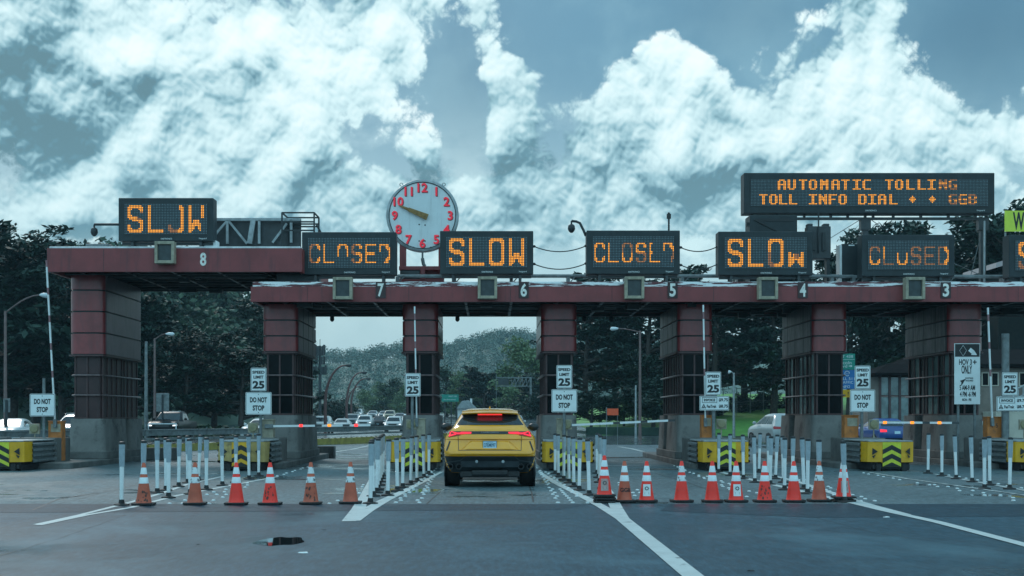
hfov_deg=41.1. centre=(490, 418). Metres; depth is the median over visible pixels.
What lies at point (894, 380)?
window pane
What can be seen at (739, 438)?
ground
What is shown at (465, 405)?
white cottage
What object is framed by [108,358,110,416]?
window pane
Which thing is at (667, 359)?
window pane
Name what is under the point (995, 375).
window
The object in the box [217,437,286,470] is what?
crash cushion
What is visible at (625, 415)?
shrub
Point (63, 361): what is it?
cypress tree
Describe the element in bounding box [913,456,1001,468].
traffic island
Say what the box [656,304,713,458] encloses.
toll booth
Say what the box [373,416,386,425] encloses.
queue car
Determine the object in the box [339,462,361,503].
traffic cone
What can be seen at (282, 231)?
overhead sign truss
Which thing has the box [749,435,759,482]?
delineator post
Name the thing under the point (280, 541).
debris
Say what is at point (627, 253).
message sign
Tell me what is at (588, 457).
delineator post
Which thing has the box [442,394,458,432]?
highway sign
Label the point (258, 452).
delineator post
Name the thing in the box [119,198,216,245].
message sign
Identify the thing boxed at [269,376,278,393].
window pane
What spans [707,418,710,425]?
cabinet door
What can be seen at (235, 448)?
delineator post
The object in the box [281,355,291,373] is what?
window pane
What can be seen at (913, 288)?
lane signal
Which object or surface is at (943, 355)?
window frame
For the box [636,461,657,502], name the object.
traffic cone
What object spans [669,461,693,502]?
traffic cone
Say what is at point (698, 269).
slack cable
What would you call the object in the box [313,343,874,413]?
hill
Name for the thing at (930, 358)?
window pane
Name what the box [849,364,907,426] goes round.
glass pavilion
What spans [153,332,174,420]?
street lamp
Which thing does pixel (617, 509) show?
road marking
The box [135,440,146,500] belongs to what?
delineator post
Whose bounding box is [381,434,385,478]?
delineator post
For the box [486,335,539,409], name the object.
broadleaf tree
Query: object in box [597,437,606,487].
delineator post
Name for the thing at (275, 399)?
window pane
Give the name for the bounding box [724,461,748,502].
traffic cone
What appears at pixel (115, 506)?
road marking
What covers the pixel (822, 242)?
equipment rack
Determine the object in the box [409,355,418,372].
window pane
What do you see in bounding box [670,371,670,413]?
door
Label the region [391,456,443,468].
traffic island
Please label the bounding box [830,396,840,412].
window pane
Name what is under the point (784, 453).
delineator post
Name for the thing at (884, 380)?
window pane
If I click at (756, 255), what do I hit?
message sign
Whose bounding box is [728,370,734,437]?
street lamp
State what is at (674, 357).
window pane
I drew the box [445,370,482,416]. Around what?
broadleaf tree
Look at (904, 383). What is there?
window pane
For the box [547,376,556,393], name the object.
window pane
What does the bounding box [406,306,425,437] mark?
barrier gate
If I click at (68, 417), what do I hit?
parked car
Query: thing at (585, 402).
shrub
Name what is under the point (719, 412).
shrub
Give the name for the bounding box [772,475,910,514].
road marking
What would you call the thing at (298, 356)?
window pane
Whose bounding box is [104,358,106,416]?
window pane
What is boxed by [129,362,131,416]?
window pane
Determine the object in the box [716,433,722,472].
delineator post
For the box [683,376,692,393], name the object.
window pane
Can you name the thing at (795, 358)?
window pane
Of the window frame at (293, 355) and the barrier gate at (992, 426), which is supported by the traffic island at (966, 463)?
the barrier gate at (992, 426)
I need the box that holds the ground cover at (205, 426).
[142,424,243,438]
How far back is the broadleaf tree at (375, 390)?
377.80 m
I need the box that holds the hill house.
[963,261,1023,348]
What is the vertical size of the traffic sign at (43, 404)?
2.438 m
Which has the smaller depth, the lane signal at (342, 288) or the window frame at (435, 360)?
the lane signal at (342, 288)
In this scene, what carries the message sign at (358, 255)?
on the toll canopy at (606, 299)
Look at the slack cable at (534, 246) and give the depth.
41.89 m
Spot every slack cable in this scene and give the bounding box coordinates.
[533,245,585,251]
[533,262,585,269]
[680,245,716,251]
[680,263,716,269]
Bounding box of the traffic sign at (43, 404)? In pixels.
[30,378,54,437]
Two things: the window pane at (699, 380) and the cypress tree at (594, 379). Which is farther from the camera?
the cypress tree at (594, 379)
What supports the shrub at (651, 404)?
on the grass bank
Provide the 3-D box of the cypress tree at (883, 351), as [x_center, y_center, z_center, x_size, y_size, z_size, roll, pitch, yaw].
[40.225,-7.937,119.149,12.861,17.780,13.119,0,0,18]
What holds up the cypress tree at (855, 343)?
on the grass bank
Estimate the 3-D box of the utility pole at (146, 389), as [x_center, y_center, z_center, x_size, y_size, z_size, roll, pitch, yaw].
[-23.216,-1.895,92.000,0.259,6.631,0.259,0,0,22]
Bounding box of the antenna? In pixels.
[667,212,670,229]
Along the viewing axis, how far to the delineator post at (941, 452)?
33.63 m
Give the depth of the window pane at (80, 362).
42.49 m
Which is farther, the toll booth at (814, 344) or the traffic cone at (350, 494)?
the toll booth at (814, 344)
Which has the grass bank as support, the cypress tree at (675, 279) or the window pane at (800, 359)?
the cypress tree at (675, 279)
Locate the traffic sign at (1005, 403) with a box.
[996,333,1023,437]
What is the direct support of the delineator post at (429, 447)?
on the concrete pavement
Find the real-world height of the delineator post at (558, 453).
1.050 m
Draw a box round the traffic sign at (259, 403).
[246,368,271,437]
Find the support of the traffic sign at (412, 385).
on the traffic island at (392, 465)
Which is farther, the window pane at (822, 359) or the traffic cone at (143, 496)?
the window pane at (822, 359)
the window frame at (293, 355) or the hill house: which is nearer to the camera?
the window frame at (293, 355)
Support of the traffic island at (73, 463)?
on the concrete pavement
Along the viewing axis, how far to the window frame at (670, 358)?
43.68 m
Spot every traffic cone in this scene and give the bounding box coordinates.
[131,463,155,505]
[183,462,206,504]
[224,462,248,504]
[257,462,282,504]
[299,462,322,504]
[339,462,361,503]
[593,455,615,502]
[616,461,635,502]
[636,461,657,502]
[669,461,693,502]
[701,461,723,502]
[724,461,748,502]
[752,461,776,502]
[782,461,805,502]
[806,461,831,501]
[831,465,856,501]
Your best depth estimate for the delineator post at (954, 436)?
32.14 m
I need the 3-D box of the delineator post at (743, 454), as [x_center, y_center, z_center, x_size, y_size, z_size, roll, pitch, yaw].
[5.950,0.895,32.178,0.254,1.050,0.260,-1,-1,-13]
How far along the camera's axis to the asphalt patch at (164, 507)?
21.78 m
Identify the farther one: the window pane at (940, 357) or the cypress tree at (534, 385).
the cypress tree at (534, 385)
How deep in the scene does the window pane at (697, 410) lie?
42.49 m
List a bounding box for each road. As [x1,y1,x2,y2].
[0,504,1023,575]
[146,426,779,444]
[204,414,457,431]
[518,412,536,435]
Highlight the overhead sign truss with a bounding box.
[217,212,320,246]
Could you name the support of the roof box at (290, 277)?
on the toll canopy at (606, 299)
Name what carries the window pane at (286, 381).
in the toll booth at (289, 340)
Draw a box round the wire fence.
[721,387,781,415]
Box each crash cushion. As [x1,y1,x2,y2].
[0,437,69,470]
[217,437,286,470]
[390,437,442,470]
[540,437,593,470]
[682,437,749,470]
[831,437,912,470]
[964,437,1023,470]
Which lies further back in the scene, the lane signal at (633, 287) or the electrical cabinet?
the electrical cabinet
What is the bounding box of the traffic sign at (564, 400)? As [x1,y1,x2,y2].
[551,365,576,434]
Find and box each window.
[981,372,988,385]
[991,372,998,385]
[1019,372,1023,385]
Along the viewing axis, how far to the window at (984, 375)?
81.94 m
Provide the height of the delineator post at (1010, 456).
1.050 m
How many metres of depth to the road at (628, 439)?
97.76 m
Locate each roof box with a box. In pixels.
[86,244,110,245]
[204,241,218,245]
[277,273,320,281]
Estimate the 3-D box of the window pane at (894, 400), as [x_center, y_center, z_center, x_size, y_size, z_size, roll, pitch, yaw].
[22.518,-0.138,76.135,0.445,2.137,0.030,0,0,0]
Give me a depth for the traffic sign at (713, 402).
39.97 m
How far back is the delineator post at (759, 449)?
35.98 m
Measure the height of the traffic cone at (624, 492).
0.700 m
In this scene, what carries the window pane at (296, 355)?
in the toll booth at (289, 340)
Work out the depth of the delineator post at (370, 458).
22.70 m
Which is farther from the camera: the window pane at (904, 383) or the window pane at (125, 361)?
the window pane at (904, 383)
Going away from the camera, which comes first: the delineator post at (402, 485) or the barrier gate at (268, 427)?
the delineator post at (402, 485)
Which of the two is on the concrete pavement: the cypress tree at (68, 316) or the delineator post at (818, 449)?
the delineator post at (818, 449)
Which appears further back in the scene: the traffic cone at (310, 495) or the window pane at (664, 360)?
the window pane at (664, 360)
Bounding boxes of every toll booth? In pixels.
[69,275,142,458]
[262,304,319,458]
[401,304,443,455]
[535,304,577,458]
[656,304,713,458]
[778,304,847,458]
[903,304,982,458]
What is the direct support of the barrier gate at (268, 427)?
on the traffic island at (287, 463)
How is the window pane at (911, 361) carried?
in the toll booth at (933, 336)
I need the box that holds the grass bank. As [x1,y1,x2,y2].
[573,394,846,435]
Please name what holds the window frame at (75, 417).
in the toll booth at (106, 334)
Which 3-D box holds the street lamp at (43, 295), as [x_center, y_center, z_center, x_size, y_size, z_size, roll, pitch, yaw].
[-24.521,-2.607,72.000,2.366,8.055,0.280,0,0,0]
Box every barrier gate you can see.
[29,260,65,460]
[248,419,377,437]
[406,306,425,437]
[556,418,674,437]
[699,305,726,437]
[841,415,958,437]
[982,307,1023,438]
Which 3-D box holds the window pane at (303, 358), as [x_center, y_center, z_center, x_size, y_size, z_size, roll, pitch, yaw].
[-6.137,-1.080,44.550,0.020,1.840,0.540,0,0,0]
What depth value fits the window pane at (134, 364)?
46.49 m
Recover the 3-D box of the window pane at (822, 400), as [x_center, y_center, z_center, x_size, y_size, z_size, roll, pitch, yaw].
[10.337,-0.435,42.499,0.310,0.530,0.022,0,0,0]
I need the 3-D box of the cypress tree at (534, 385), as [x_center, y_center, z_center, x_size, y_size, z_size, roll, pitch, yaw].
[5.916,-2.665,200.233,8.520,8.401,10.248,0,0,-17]
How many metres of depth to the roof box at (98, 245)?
41.85 m
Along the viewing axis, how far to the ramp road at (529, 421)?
167.94 m
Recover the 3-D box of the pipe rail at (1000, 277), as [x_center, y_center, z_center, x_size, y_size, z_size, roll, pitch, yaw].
[15.162,-4.311,42.547,9.225,0.380,0.425,0,0,0]
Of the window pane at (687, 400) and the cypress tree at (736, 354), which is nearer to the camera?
the window pane at (687, 400)
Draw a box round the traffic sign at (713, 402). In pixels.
[699,372,728,437]
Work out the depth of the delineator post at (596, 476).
32.71 m
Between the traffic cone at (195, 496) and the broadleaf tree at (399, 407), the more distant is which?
the broadleaf tree at (399, 407)
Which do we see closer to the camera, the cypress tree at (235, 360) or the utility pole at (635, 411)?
the utility pole at (635, 411)
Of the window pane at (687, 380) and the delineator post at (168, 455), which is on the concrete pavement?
the delineator post at (168, 455)
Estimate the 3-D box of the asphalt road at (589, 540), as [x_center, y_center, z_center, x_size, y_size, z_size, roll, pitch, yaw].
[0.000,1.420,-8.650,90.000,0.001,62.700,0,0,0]
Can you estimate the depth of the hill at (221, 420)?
179.78 m
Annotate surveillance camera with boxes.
[91,223,118,236]
[568,220,585,235]
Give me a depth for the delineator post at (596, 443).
35.26 m
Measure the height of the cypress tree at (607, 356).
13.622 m
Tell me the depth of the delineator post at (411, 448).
29.28 m
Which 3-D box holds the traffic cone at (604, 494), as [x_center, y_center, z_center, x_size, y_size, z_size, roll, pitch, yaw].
[1.920,1.020,23.053,0.378,0.800,0.378,0,0,1]
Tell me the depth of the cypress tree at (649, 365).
123.51 m
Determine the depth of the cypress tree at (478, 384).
229.80 m
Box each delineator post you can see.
[113,441,129,505]
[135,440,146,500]
[151,438,163,493]
[160,437,172,490]
[161,439,175,497]
[172,436,184,486]
[182,435,189,482]
[184,438,191,494]
[198,435,203,480]
[201,437,212,489]
[216,436,228,485]
[230,435,241,482]
[243,435,254,479]
[254,434,263,475]
[363,441,377,503]
[366,439,379,496]
[374,437,383,489]
[375,438,382,492]
[377,436,384,485]
[379,435,385,481]
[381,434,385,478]
[381,439,394,495]
[383,434,385,475]
[391,438,403,491]
[399,437,408,487]
[405,436,414,484]
[413,435,422,481]
[419,434,428,477]
[425,433,433,474]
[550,433,556,473]
[553,434,561,476]
[558,435,566,479]
[563,435,571,482]
[568,436,577,486]
[573,437,585,490]
[583,439,593,495]
[592,433,598,473]
[593,434,601,477]
[594,435,602,482]
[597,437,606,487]
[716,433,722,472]
[725,434,731,475]
[740,434,748,478]
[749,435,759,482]
[756,433,761,472]
[766,434,773,476]
[769,436,775,484]
[772,434,780,478]
[778,435,788,482]
[778,437,787,489]
[787,436,795,485]
[800,437,809,488]
[801,438,812,493]
[816,439,821,461]
[837,440,851,502]
[923,433,932,473]
[937,434,946,475]
[951,434,961,478]
[966,435,977,481]
[978,437,990,488]
[987,436,995,485]
[1003,437,1015,489]
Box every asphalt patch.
[0,504,589,511]
[660,504,1023,516]
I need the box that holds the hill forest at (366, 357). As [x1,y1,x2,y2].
[313,326,740,412]
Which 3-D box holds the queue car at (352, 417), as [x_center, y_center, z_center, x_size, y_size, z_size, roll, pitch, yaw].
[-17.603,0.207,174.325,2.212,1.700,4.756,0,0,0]
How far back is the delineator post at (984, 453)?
27.50 m
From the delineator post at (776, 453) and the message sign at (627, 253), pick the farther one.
the message sign at (627, 253)
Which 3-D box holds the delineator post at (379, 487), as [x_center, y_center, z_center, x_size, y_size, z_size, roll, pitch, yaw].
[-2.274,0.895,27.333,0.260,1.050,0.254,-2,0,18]
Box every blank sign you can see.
[3,398,9,426]
[156,393,168,437]
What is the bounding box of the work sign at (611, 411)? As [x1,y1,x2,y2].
[606,407,617,444]
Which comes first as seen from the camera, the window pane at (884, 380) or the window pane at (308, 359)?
the window pane at (308, 359)
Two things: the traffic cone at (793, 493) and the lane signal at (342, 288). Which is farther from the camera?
the lane signal at (342, 288)
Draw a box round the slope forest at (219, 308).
[0,236,262,418]
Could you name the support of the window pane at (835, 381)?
in the toll booth at (814, 344)
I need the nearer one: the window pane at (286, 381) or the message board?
the window pane at (286, 381)
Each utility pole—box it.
[144,341,147,437]
[635,385,636,437]
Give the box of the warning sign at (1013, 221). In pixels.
[1004,211,1023,236]
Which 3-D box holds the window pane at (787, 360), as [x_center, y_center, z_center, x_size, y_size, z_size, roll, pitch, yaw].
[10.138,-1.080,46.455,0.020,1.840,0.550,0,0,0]
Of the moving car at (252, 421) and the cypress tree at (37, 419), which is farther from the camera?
the cypress tree at (37, 419)
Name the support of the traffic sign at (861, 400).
on the traffic island at (833, 463)
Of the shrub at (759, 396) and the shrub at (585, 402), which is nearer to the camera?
the shrub at (585, 402)
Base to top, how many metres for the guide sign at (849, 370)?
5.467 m
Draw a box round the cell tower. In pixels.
[313,345,326,415]
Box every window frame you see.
[74,356,137,418]
[267,353,312,414]
[406,353,439,414]
[540,353,572,414]
[663,353,708,414]
[785,353,842,414]
[908,353,978,414]
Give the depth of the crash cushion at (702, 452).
37.10 m
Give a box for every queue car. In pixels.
[316,416,333,432]
[333,418,351,427]
[344,414,359,423]
[354,409,363,414]
[355,415,374,423]
[367,410,378,417]
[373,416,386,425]
[383,410,395,418]
[384,416,402,431]
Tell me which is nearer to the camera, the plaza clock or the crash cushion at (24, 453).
the crash cushion at (24, 453)
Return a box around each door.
[51,424,60,431]
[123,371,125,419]
[306,371,306,413]
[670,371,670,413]
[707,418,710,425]
[795,370,799,413]
[847,418,857,425]
[922,371,927,428]
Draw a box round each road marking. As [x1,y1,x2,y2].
[36,477,274,524]
[37,476,220,523]
[342,480,368,520]
[346,472,441,520]
[538,472,703,575]
[608,490,628,518]
[716,470,1023,545]
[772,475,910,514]
[869,472,1022,494]
[935,474,1023,490]
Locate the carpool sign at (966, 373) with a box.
[954,343,979,459]
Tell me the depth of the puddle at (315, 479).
31.80 m
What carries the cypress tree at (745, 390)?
on the grass bank
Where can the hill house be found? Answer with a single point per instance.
(1013, 327)
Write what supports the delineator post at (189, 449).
on the concrete pavement
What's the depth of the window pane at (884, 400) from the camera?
76.11 m
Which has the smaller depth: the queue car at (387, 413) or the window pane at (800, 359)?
the window pane at (800, 359)
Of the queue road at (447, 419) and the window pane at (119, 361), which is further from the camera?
the queue road at (447, 419)
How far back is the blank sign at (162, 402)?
90.00 m
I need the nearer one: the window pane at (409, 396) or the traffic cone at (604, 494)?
the traffic cone at (604, 494)
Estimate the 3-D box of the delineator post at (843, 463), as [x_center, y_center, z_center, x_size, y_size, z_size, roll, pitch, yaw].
[5.990,0.895,23.146,0.260,1.050,0.253,-2,1,-31]
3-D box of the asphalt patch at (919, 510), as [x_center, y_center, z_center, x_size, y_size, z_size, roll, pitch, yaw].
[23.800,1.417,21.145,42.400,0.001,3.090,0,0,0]
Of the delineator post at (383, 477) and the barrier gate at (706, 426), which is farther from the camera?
the barrier gate at (706, 426)
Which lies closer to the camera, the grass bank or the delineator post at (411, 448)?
the delineator post at (411, 448)
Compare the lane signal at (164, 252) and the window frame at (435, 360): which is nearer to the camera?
the lane signal at (164, 252)
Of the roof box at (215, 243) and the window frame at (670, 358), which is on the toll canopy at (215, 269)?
the roof box at (215, 243)
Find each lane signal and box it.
[154,241,175,263]
[333,277,352,299]
[478,276,496,299]
[624,276,643,299]
[757,277,777,299]
[903,277,924,299]
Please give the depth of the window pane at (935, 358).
43.93 m
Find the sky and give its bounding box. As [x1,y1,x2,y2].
[0,0,1023,362]
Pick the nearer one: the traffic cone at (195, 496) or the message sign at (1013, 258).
the traffic cone at (195, 496)
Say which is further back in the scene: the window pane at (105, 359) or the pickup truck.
the pickup truck
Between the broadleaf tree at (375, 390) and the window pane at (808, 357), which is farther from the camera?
the broadleaf tree at (375, 390)
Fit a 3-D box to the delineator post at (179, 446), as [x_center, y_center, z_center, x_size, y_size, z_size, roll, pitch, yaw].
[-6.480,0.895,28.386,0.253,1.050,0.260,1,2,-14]
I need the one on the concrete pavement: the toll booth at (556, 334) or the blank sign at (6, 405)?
the blank sign at (6, 405)
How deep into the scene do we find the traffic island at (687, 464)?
43.26 m
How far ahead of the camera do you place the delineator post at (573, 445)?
28.37 m
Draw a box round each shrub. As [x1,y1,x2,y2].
[573,388,632,426]
[607,374,662,426]
[607,398,643,425]
[716,395,737,415]
[728,392,769,412]
[747,391,784,408]
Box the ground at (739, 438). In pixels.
[579,426,779,443]
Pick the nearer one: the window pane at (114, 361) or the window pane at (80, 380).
the window pane at (80, 380)
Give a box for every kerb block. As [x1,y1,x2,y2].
[146,447,176,459]
[318,446,335,457]
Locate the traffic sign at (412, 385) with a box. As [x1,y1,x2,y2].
[405,373,420,435]
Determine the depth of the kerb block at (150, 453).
46.86 m
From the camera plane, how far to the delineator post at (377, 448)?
26.11 m
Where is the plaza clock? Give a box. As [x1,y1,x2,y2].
[386,179,458,281]
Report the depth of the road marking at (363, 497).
22.50 m
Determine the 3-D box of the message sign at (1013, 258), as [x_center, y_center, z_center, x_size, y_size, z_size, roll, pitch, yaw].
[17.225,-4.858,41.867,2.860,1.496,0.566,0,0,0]
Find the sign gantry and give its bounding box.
[496,373,531,411]
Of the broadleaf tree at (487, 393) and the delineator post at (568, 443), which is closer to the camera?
the delineator post at (568, 443)
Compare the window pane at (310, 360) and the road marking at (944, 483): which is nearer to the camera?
the road marking at (944, 483)
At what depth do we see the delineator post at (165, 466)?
26.89 m
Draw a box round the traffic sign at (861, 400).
[850,366,874,437]
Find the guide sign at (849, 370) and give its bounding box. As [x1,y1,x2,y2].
[843,320,854,414]
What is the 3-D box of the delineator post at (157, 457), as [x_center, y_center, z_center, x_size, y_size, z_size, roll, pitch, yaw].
[-6.341,0.895,25.964,0.260,1.050,0.253,0,0,-22]
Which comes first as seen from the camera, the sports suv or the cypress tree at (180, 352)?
the sports suv
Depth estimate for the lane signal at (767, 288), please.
40.75 m
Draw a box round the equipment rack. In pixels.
[805,213,830,281]
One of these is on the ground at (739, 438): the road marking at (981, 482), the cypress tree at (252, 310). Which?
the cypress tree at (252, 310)
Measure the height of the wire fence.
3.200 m
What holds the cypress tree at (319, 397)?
on the ground at (739, 438)
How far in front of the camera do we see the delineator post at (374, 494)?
24.88 m
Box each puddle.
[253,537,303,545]
[279,479,358,479]
[606,457,646,457]
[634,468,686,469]
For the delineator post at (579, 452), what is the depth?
26.90 m
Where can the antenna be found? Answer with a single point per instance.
(668, 216)
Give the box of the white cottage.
[457,399,476,416]
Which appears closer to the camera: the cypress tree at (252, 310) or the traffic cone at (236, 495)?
the traffic cone at (236, 495)
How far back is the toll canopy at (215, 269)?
41.00 m
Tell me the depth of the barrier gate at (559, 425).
40.23 m
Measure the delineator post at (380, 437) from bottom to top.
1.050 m
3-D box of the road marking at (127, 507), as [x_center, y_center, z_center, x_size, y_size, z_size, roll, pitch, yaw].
[-5.652,1.415,25.765,0.299,0.001,15.197,0,0,3]
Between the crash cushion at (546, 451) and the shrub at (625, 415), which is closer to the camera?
the crash cushion at (546, 451)
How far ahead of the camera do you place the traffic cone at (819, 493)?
23.27 m
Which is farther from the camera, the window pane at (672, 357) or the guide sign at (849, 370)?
the guide sign at (849, 370)
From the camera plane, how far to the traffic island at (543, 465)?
39.35 m
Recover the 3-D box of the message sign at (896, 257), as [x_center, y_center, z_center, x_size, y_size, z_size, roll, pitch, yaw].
[12.724,-4.858,41.867,2.828,1.496,0.566,0,0,0]
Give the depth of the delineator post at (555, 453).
34.91 m
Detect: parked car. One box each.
[0,418,31,438]
[60,413,73,429]
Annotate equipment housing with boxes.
[745,215,796,281]
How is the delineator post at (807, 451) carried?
on the concrete pavement
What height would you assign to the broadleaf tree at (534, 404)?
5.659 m
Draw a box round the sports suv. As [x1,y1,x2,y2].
[441,407,538,485]
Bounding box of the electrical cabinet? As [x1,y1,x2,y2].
[836,244,861,281]
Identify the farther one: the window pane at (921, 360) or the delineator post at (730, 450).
the window pane at (921, 360)
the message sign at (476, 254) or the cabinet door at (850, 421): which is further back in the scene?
the message sign at (476, 254)
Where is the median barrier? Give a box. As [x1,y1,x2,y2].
[0,424,453,450]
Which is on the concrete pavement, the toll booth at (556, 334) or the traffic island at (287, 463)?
the traffic island at (287, 463)
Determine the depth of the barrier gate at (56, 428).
40.26 m
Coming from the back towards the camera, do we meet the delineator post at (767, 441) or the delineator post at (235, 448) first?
the delineator post at (767, 441)
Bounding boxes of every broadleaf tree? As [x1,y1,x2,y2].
[313,400,348,421]
[317,398,360,417]
[352,389,378,413]
[367,381,391,409]
[371,377,405,412]
[388,382,405,413]
[440,365,474,416]
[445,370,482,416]
[466,366,521,408]
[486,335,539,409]
[517,389,539,418]
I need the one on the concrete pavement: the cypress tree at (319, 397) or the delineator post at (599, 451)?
the delineator post at (599, 451)
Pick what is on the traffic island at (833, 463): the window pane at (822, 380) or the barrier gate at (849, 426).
the barrier gate at (849, 426)
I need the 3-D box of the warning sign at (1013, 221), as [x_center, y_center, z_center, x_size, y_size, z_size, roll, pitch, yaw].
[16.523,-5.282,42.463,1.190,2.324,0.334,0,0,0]
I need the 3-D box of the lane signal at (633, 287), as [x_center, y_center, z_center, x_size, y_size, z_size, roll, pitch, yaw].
[4.287,-3.905,40.810,0.580,0.660,0.320,0,0,0]
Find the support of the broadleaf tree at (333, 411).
on the ground at (739, 438)
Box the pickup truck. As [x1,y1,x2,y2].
[147,411,196,439]
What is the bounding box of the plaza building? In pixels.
[881,349,1023,437]
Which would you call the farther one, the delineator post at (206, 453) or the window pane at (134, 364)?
the window pane at (134, 364)
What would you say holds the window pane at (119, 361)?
in the toll booth at (106, 334)
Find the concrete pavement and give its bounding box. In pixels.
[0,445,1023,503]
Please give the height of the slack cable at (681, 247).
0.212 m
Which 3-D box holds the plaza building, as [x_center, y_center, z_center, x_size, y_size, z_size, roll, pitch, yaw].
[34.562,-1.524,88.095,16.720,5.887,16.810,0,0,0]
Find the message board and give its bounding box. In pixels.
[741,173,993,281]
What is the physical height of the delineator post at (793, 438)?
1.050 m
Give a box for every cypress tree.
[0,219,71,393]
[0,224,73,417]
[0,224,76,429]
[12,267,73,420]
[49,291,156,390]
[58,292,195,408]
[138,295,200,420]
[140,330,229,415]
[157,324,263,428]
[180,342,266,425]
[217,298,266,393]
[313,343,332,403]
[454,365,512,408]
[504,373,539,414]
[529,278,642,417]
[570,271,658,402]
[593,278,663,417]
[630,264,742,383]
[643,268,780,414]
[709,317,783,397]
[718,280,803,413]
[750,273,884,381]
[813,229,900,414]
[843,226,906,362]
[846,220,977,363]
[876,230,976,362]
[927,198,1023,281]
[950,214,1019,342]
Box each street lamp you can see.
[3,293,46,423]
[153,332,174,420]
[610,327,641,439]
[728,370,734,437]
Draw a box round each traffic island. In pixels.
[36,455,140,468]
[272,453,328,468]
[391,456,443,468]
[536,457,546,468]
[643,452,699,468]
[756,452,858,468]
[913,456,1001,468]
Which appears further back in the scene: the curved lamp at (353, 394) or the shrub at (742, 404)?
the curved lamp at (353, 394)
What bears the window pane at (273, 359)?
in the toll booth at (289, 340)
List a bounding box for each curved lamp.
[324,364,351,433]
[345,372,366,418]
[350,378,370,413]
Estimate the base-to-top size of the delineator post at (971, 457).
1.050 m
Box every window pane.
[76,358,85,373]
[76,376,85,393]
[76,396,85,416]
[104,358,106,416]
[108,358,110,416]
[113,359,115,416]
[118,360,120,416]
[125,361,126,416]
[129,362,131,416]
[133,362,135,416]
[269,355,278,373]
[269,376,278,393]
[272,396,278,412]
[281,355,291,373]
[281,376,291,393]
[281,396,291,412]
[296,355,296,413]
[298,356,298,413]
[300,357,300,413]
[303,358,303,413]
[308,359,308,413]
[310,360,311,413]
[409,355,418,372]
[409,396,418,412]
[421,355,431,373]
[421,376,431,393]
[421,396,431,412]
[547,355,556,373]
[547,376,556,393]
[547,396,556,412]
[559,355,570,364]
[664,360,664,413]
[667,359,667,413]
[672,357,672,413]
[674,357,674,413]
[677,356,677,413]
[679,355,679,413]
[683,355,692,373]
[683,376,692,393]
[683,396,692,412]
[695,355,706,373]
[695,376,703,393]
[695,396,706,412]
[787,360,788,413]
[790,359,792,413]
[794,358,795,413]
[799,357,801,413]
[803,356,805,413]
[807,356,809,413]
[811,355,813,413]
[818,355,827,373]
[818,376,827,393]
[818,396,827,412]
[830,355,840,373]
[830,376,840,393]
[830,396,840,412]
[881,377,887,394]
[881,397,887,417]
[891,377,898,394]
[891,397,898,418]
[901,377,907,394]
[901,397,907,421]
[910,360,913,413]
[915,359,918,413]
[920,358,922,413]
[928,357,931,413]
[934,356,937,413]
[939,356,942,413]
[945,355,948,413]
[953,396,962,412]
[965,404,976,412]
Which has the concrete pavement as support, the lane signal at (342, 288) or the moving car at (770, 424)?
the moving car at (770, 424)
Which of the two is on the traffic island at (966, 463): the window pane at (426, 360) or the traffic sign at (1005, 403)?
the traffic sign at (1005, 403)
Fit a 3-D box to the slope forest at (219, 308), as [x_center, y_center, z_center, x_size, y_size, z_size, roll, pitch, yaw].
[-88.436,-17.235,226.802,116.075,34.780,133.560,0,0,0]
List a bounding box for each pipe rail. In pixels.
[396,274,859,281]
[828,275,1006,281]
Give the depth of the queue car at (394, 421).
149.17 m
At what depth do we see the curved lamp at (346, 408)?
164.90 m
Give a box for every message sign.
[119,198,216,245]
[302,232,396,281]
[440,231,532,281]
[585,230,679,281]
[716,232,812,281]
[857,235,953,281]
[1003,235,1023,281]
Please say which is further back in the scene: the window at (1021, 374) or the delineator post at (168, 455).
the window at (1021, 374)
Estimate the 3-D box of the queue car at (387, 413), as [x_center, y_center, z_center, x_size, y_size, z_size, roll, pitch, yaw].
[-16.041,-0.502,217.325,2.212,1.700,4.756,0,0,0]
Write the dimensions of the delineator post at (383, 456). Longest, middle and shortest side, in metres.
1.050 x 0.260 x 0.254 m
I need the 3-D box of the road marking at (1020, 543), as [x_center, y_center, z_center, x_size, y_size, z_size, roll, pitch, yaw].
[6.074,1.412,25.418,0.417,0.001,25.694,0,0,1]
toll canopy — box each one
[47,246,327,292]
[251,282,1023,317]
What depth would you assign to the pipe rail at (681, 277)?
42.36 m
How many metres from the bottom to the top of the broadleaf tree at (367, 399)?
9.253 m
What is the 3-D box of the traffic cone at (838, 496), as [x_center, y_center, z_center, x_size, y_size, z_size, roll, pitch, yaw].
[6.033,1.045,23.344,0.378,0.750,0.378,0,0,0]
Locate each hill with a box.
[0,314,262,429]
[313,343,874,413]
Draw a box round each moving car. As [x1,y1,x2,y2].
[240,418,262,435]
[748,413,784,446]
[858,418,902,439]
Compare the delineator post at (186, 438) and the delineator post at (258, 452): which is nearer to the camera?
the delineator post at (186, 438)
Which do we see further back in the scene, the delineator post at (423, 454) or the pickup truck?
the pickup truck
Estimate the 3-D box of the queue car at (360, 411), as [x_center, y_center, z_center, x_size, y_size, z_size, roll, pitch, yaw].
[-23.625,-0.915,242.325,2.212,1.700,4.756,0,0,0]
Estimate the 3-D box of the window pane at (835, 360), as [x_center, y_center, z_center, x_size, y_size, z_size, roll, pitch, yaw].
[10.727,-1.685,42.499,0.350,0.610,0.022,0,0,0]
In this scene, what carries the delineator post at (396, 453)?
on the concrete pavement
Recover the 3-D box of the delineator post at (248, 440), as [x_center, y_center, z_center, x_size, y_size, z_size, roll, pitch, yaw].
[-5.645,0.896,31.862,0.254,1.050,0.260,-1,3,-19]
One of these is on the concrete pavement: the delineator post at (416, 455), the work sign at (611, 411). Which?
the delineator post at (416, 455)
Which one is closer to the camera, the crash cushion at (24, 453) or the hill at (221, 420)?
the crash cushion at (24, 453)

